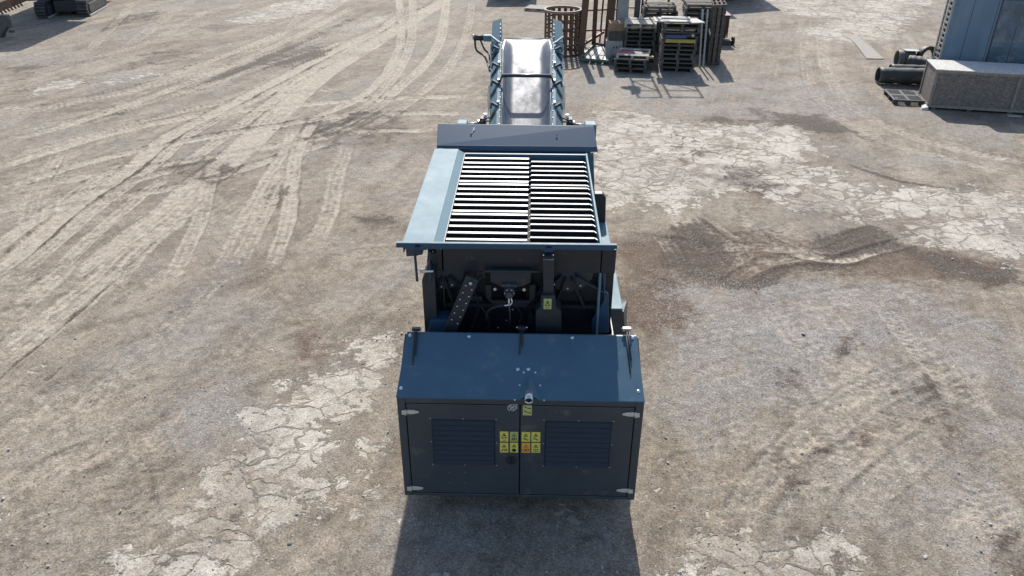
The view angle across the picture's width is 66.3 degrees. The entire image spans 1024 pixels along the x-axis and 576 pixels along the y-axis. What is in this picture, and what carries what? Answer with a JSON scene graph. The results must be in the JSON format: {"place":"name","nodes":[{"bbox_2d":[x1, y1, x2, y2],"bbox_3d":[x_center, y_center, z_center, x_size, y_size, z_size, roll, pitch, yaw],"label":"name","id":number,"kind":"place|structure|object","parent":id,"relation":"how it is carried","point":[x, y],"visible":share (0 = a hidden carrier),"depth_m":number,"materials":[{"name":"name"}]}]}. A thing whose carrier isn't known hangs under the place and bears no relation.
{"place":"outdoors","nodes":[
{"label":"outdoors","id":0,"kind":"place"},
{"bbox_2d":[0,0,1023,575],"bbox_3d":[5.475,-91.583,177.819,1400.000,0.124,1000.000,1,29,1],"label":"ground","id":1,"kind":"structure","parent":0,"point":[296,114],"depth_m":12.37,"materials":[{"name":"beige soil"}]},
{"bbox_2d":[0,0,27,37],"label":"lattice boom","id":2,"kind":"object","parent":1,"relation":"on","point":[5,22],"visible":1,"depth_m":29.54,"materials":[{"name":"metal"}]},
{"bbox_2d":[28,0,107,17],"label":"crawler crusher","id":3,"kind":"object","parent":1,"relation":"on","point":[47,8],"visible":0.99,"depth_m":33.17,"materials":[{"name":"black metal"}]},
{"bbox_2d":[0,11,1021,575],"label":"loose stones","id":4,"kind":"object","parent":1,"relation":"on","point":[518,503],"visible":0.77,"depth_m":8.47,"materials":[{"name":"grey stone"}]},
{"bbox_2d":[396,18,644,499],"bbox_3d":[0.221,-1.525,12.044,2.554,3.170,10.612,1,29,1],"label":"tracked shredder","id":5,"kind":"object","parent":1,"relation":"on","point":[520,374],"visible":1,"depth_m":8.01,"materials":[{"name":"paint"}]},
{"bbox_2d":[401,403,518,493],"bbox_3d":[-0.504,1.610,7.821,1.149,1.161,0.052,1,29,1],"label":"door","id":6,"kind":"structure","parent":5,"relation":"in","point":[455,448],"depth_m":7.79,"materials":[{"name":"paint"}]},
{"bbox_2d":[520,405,639,495],"bbox_3d":[0.659,1.635,7.798,1.154,1.146,0.052,1,29,1],"label":"door","id":7,"kind":"structure","parent":5,"relation":"in","point":[565,450],"depth_m":7.77,"materials":[{"name":"paint"}]},
{"bbox_2d":[524,5,550,11],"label":"wooden pallet","id":8,"kind":"object","parent":1,"relation":"on","point":[536,8],"visible":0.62,"depth_m":34.74,"materials":[{"name":"grey wood"}]},
{"bbox_2d":[544,5,581,56],"bbox_3d":[1.733,-8.827,26.964,1.320,1.497,1.320,1,29,1],"label":"rusty cage","id":9,"kind":"object","parent":1,"relation":"on","point":[574,28],"visible":0.66,"depth_m":26.62,"materials":[{"name":"metal"}]},
{"bbox_2d":[591,0,597,47],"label":"steel column","id":10,"kind":"structure","parent":1,"relation":"on","point":[595,13],"depth_m":27.68,"materials":[{"name":"metal"}]},
{"bbox_2d":[578,42,613,62],"bbox_3d":[2.953,-8.098,27.035,1.431,0.156,2.820,1,29,1],"label":"green ground frame","id":11,"kind":"object","parent":1,"relation":"on","point":[596,53],"visible":0.74,"depth_m":26.65,"materials":[{"name":"paint"}]},
{"bbox_2d":[577,0,588,55],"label":"steel column","id":12,"kind":"structure","parent":11,"relation":"on","point":[583,25],"depth_m":26.50,"materials":[{"name":"metal"}]},
{"bbox_2d":[605,37,622,59],"bbox_3d":[3.455,-8.125,26.610,0.560,0.620,0.564,3,29,5],"label":"grey box","id":13,"kind":"object","parent":11,"relation":"on","point":[611,47],"visible":0.58,"depth_m":26.33,"materials":[{"name":"metal"}]},
{"bbox_2d":[607,28,624,40],"bbox_3d":[3.537,-8.539,26.403,0.600,0.300,0.560,1,29,1],"label":"wooden box","id":14,"kind":"object","parent":13,"relation":"on","point":[615,35],"visible":0.63,"depth_m":26.16,"materials":[{"name":"grey wood"}]},
{"bbox_2d":[608,20,627,30],"bbox_3d":[3.558,-8.791,26.274,0.600,0.260,0.560,1,29,1],"label":"wooden box","id":15,"kind":"object","parent":14,"relation":"on","point":[615,25],"visible":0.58,"depth_m":26.06,"materials":[{"name":"brown wood"}]},
{"bbox_2d":[585,0,617,44],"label":"leaning frame","id":16,"kind":"object","parent":1,"relation":"on","point":[601,32],"visible":0.33,"depth_m":28.05,"materials":[{"name":"metal"}]},
{"bbox_2d":[604,0,615,46],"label":"steel column","id":17,"kind":"structure","parent":1,"relation":"on","point":[611,6],"depth_m":27.26,"materials":[{"name":"metal"}]},
{"bbox_2d":[617,0,628,19],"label":"steel column","id":18,"kind":"structure","parent":1,"relation":"on","point":[622,9],"depth_m":26.90,"materials":[{"name":"grey metal"}]},
{"bbox_2d":[615,64,648,73],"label":"wooden pallet","id":19,"kind":"object","parent":1,"relation":"on","point":[631,69],"visible":0.6,"depth_m":24.94,"materials":[{"name":"grey wood"}]},
{"bbox_2d":[614,58,650,68],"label":"wooden pallet","id":20,"kind":"object","parent":19,"relation":"on","point":[631,65],"visible":0.61,"depth_m":24.97,"materials":[{"name":"grey wood"}]},
{"bbox_2d":[614,56,647,64],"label":"wooden pallet","id":21,"kind":"object","parent":20,"relation":"on","point":[630,61],"visible":0.48,"depth_m":24.82,"materials":[{"name":"grey wood"}]},
{"bbox_2d":[616,47,650,60],"bbox_3d":[3.906,-7.517,25.164,1.030,0.135,1.088,6,30,11],"label":"wooden pallet","id":22,"kind":"object","parent":21,"relation":"on","point":[639,54],"visible":0.89,"depth_m":24.90,"materials":[{"name":"grey wood"}]},
{"bbox_2d":[615,0,669,19],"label":"scaffold rack","id":23,"kind":"object","parent":1,"relation":"on","point":[642,1],"visible":0.14,"depth_m":28.48,"materials":[{"name":"grey metal"}]},
{"bbox_2d":[659,64,692,72],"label":"wooden pallet","id":24,"kind":"object","parent":1,"relation":"on","point":[676,69],"visible":0.44,"depth_m":25.04,"materials":[{"name":"grey wood"}]},
{"bbox_2d":[658,55,694,67],"bbox_3d":[5.330,-7.352,25.443,1.099,0.135,1.112,3,29,6],"label":"wooden pallet","id":25,"kind":"object","parent":24,"relation":"on","point":[678,66],"visible":0.55,"depth_m":25.04,"materials":[{"name":"grey wood"}]},
{"bbox_2d":[659,55,694,63],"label":"wooden pallet","id":26,"kind":"object","parent":25,"relation":"on","point":[677,60],"visible":0.69,"depth_m":24.92,"materials":[{"name":"grey wood"}]},
{"bbox_2d":[659,47,693,58],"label":"wooden pallet","id":27,"kind":"object","parent":26,"relation":"on","point":[675,57],"visible":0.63,"depth_m":24.93,"materials":[{"name":"grey wood"}]},
{"bbox_2d":[659,43,695,54],"bbox_3d":[5.314,-7.721,25.254,1.090,0.135,1.174,3,29,6],"label":"wooden pallet","id":28,"kind":"object","parent":27,"relation":"on","point":[677,51],"visible":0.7,"depth_m":24.82,"materials":[{"name":"grey wood"}]},
{"bbox_2d":[659,38,696,50],"bbox_3d":[5.316,-7.826,25.159,1.111,0.135,1.159,3,29,5],"label":"wooden pallet","id":29,"kind":"object","parent":28,"relation":"on","point":[679,47],"visible":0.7,"depth_m":24.70,"materials":[{"name":"grey wood"}]},
{"bbox_2d":[660,33,696,45],"bbox_3d":[5.313,-7.950,25.098,1.097,0.135,1.163,3,29,5],"label":"wooden pallet","id":30,"kind":"object","parent":29,"relation":"on","point":[663,42],"visible":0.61,"depth_m":24.68,"materials":[{"name":"grey wood"}]},
{"bbox_2d":[661,29,697,40],"bbox_3d":[5.342,-8.088,25.063,1.078,0.135,1.160,3,29,5],"label":"wooden pallet","id":31,"kind":"object","parent":30,"relation":"on","point":[664,34],"visible":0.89,"depth_m":24.94,"materials":[{"name":"grey wood"}]},
{"bbox_2d":[666,35,686,38],"bbox_3d":[5.133,-7.858,24.512,0.640,0.100,0.080,1,29,1],"label":"blue crate","id":32,"kind":"object","parent":31,"relation":"on","point":[677,36],"visible":1,"depth_m":24.48,"materials":[{"name":"plastic"}]},
{"bbox_2d":[661,23,699,32],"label":"wooden pallet","id":33,"kind":"object","parent":31,"relation":"on","point":[682,29],"visible":0.68,"depth_m":24.59,"materials":[{"name":"grey wood"}]},
{"bbox_2d":[662,17,700,28],"bbox_3d":[5.361,-8.418,24.870,1.145,0.140,1.118,2,29,4],"label":"wooden pallet","id":34,"kind":"object","parent":33,"relation":"on","point":[665,24],"visible":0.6,"depth_m":24.43,"materials":[{"name":"grey wood"}]},
{"bbox_2d":[653,17,686,22],"bbox_3d":[5.000,-8.494,24.815,1.000,0.030,0.750,2,29,4],"label":"board","id":35,"kind":"object","parent":34,"relation":"on","point":[657,19],"visible":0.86,"depth_m":24.61,"materials":[{"name":"white wood"}]},
{"bbox_2d":[661,16,689,19],"bbox_3d":[5.204,-8.592,24.927,0.900,0.030,0.350,5,29,8],"label":"board","id":36,"kind":"object","parent":35,"relation":"on","point":[674,17],"visible":1,"depth_m":24.88,"materials":[{"name":"white wood"}]},
{"bbox_2d":[687,18,704,23],"bbox_3d":[5.714,-8.386,24.624,0.450,0.030,0.700,-5,29,-9],"label":"board","id":37,"kind":"object","parent":34,"relation":"on","point":[694,21],"visible":1,"depth_m":24.47,"materials":[{"name":"white wood"}]},
{"bbox_2d":[665,39,695,42],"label":"yellow beam","id":38,"kind":"structure","parent":30,"relation":"on","point":[680,41],"depth_m":24.45,"materials":[{"name":"metal"}]},
{"bbox_2d":[698,9,703,66],"bbox_3d":[6.117,-8.079,25.382,0.055,1.759,0.403,-1,29,-2],"label":"white post","id":39,"kind":"object","parent":1,"relation":"on","point":[701,30],"visible":1,"depth_m":25.36,"materials":[{"name":"white metal"}]},
{"bbox_2d":[702,9,708,66],"bbox_3d":[6.262,-8.077,25.379,0.055,1.759,0.402,2,29,3],"label":"white post","id":40,"kind":"object","parent":1,"relation":"on","point":[705,37],"visible":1,"depth_m":25.34,"materials":[{"name":"white metal"}]},
{"bbox_2d":[705,0,717,64],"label":"upright pallet","id":41,"kind":"object","parent":1,"relation":"on","point":[712,23],"visible":1,"depth_m":25.58,"materials":[{"name":"grey wood"}]},
{"bbox_2d":[711,0,722,64],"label":"upright pallet","id":42,"kind":"object","parent":1,"relation":"on","point":[716,32],"visible":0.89,"depth_m":25.48,"materials":[{"name":"grey wood"}]},
{"bbox_2d":[715,0,726,64],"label":"upright pallet","id":43,"kind":"object","parent":1,"relation":"on","point":[721,30],"visible":0.75,"depth_m":25.52,"materials":[{"name":"grey wood"}]},
{"bbox_2d":[722,11,734,44],"bbox_3d":[7.608,-9.706,29.106,1.020,0.990,1.920,1,29,1],"label":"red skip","id":44,"kind":"object","parent":1,"relation":"on","point":[731,41],"visible":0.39,"depth_m":28.55,"materials":[{"name":"metal"}]},
{"bbox_2d":[843,35,883,58],"bbox_3d":[12.692,-8.751,28.401,0.603,0.010,3.985,4,29,8],"label":"cardboard sheet","id":45,"kind":"object","parent":1,"relation":"on","point":[868,51],"visible":1,"depth_m":27.94,"materials":[{"name":"beige cardboard"}]},
{"bbox_2d":[875,67,924,84],"bbox_3d":[12.003,-6.384,23.620,1.886,0.487,0.539,3,29,5],"label":"membrane roll","id":46,"kind":"object","parent":1,"relation":"on","point":[889,75],"visible":0.64,"depth_m":23.45,"materials":[{"name":"grey plastic"}]},
{"bbox_2d":[883,89,924,105],"bbox_3d":[11.096,-5.403,22.220,0.820,0.154,1.140,5,29,8],"label":"plastic pallet","id":47,"kind":"object","parent":1,"relation":"on","point":[906,96],"visible":1,"depth_m":22.07,"materials":[{"name":"grey plastic"}]},
{"bbox_2d":[893,50,915,64],"bbox_3d":[12.805,-7.481,25.561,0.502,0.537,0.594,4,29,6],"label":"membrane roll","id":48,"kind":"object","parent":1,"relation":"on","point":[901,56],"visible":0.72,"depth_m":25.35,"materials":[{"name":"grey plastic"}]},
{"bbox_2d":[889,64,925,67],"bbox_3d":[12.674,-6.853,24.655,1.508,0.328,0.363,4,29,6],"label":"membrane roll","id":49,"kind":"object","parent":1,"relation":"on","point":[905,66],"visible":0.2,"depth_m":24.55,"materials":[{"name":"grey plastic"}]},
{"bbox_2d":[906,55,931,64],"bbox_3d":[13.065,-7.187,25.115,0.680,0.467,0.517,21,35,32],"label":"membrane roll","id":50,"kind":"object","parent":1,"relation":"on","point":[916,60],"visible":0.46,"depth_m":24.97,"materials":[{"name":"grey plastic"}]},
{"bbox_2d":[916,46,936,58],"bbox_3d":[13.420,-7.457,25.355,0.720,0.736,0.316,-6,30,-12],"label":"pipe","id":51,"kind":"object","parent":1,"relation":"on","point":[923,49],"visible":0.45,"depth_m":25.17,"materials":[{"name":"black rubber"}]},
{"bbox_2d":[918,59,1023,113],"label":"shipping crate","id":52,"kind":"object","parent":1,"relation":"on","point":[968,86],"visible":0.9,"depth_m":21.03,"materials":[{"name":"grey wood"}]},
{"bbox_2d":[932,0,1023,63],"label":"tall booth","id":53,"kind":"object","parent":1,"relation":"on","point":[983,30],"visible":0.53,"depth_m":22.16,"materials":[{"name":"blue metal"}]},
{"bbox_2d":[985,0,1023,63],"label":"door","id":54,"kind":"structure","parent":53,"relation":"in","point":[1007,41],"depth_m":22.10,"materials":[{"name":"blue metal"}]},
{"bbox_2d":[1007,114,1021,116],"bbox_3d":[13.376,-4.582,20.871,0.350,0.020,0.130,7,30,12],"label":"paper scrap","id":55,"kind":"object","parent":1,"relation":"on","point":[1008,115],"visible":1,"depth_m":20.86,"materials":[{"name":"grey paper"}]},
{"bbox_2d":[634,0,640,19],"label":"steel column","id":56,"kind":"structure","parent":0,"point":[637,9],"depth_m":26.97,"materials":[{"name":"grey metal"}]},
{"bbox_2d":[683,14,709,20],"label":"wooden pallet","id":57,"kind":"object","parent":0,"point":[698,17],"visible":0.12,"depth_m":26.96,"materials":[{"name":"grey wood"}]},
{"bbox_2d":[682,9,710,16],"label":"wooden pallet","id":58,"kind":"object","parent":57,"relation":"on","point":[685,13],"visible":0.48,"depth_m":26.85,"materials":[{"name":"grey wood"}]},
{"bbox_2d":[682,3,710,12],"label":"wooden pallet","id":59,"kind":"object","parent":58,"relation":"on","point":[685,8],"visible":0.4,"depth_m":26.80,"materials":[{"name":"grey wood"}]},
{"bbox_2d":[684,0,711,8],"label":"wooden pallet","id":60,"kind":"object","parent":59,"relation":"on","point":[700,3],"visible":0.62,"depth_m":26.69,"materials":[{"name":"grey wood"}]},
{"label":"wooden pallet","id":61,"kind":"object","parent":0,"visible":0},
{"bbox_2d":[623,46,655,53],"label":"wooden pallet","id":62,"kind":"object","parent":61,"relation":"on","point":[653,51],"visible":0.29,"depth_m":26.31,"materials":[{"name":"grey wood"}]},
{"bbox_2d":[623,41,654,49],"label":"wooden pallet","id":63,"kind":"object","parent":62,"relation":"on","point":[652,46],"visible":0.56,"depth_m":26.12,"materials":[{"name":"grey wood"}]},
{"bbox_2d":[624,38,653,44],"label":"wooden pallet","id":64,"kind":"object","parent":63,"relation":"on","point":[625,42],"visible":0.56,"depth_m":26.01,"materials":[{"name":"grey wood"}]},
{"bbox_2d":[625,33,655,40],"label":"wooden pallet","id":65,"kind":"object","parent":64,"relation":"on","point":[640,38],"visible":0.57,"depth_m":25.92,"materials":[{"name":"grey wood"}]},
{"bbox_2d":[625,29,654,36],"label":"wooden pallet","id":66,"kind":"object","parent":65,"relation":"on","point":[640,33],"visible":0.43,"depth_m":25.89,"materials":[{"name":"grey wood"}]},
{"bbox_2d":[625,25,656,32],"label":"wooden pallet","id":67,"kind":"object","parent":66,"relation":"on","point":[640,29],"visible":0.45,"depth_m":25.78,"materials":[{"name":"grey wood"}]},
{"bbox_2d":[624,17,656,27],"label":"wooden pallet","id":68,"kind":"object","parent":67,"relation":"on","point":[640,22],"visible":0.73,"depth_m":25.84,"materials":[{"name":"grey wood"}]},
{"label":"wooden pallet","id":69,"kind":"object","parent":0,"visible":0},
{"bbox_2d":[642,11,674,17],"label":"wooden pallet","id":70,"kind":"object","parent":69,"relation":"on","point":[644,16],"visible":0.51,"depth_m":27.27,"materials":[{"name":"grey wood"}]},
{"bbox_2d":[641,6,677,15],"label":"wooden pallet","id":71,"kind":"object","parent":70,"relation":"on","point":[662,12],"visible":0.77,"depth_m":26.97,"materials":[{"name":"grey wood"}]},
{"bbox_2d":[643,2,675,10],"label":"wooden pallet","id":72,"kind":"object","parent":71,"relation":"on","point":[666,5],"visible":1,"depth_m":27.09,"materials":[{"name":"grey wood"}]}
]}

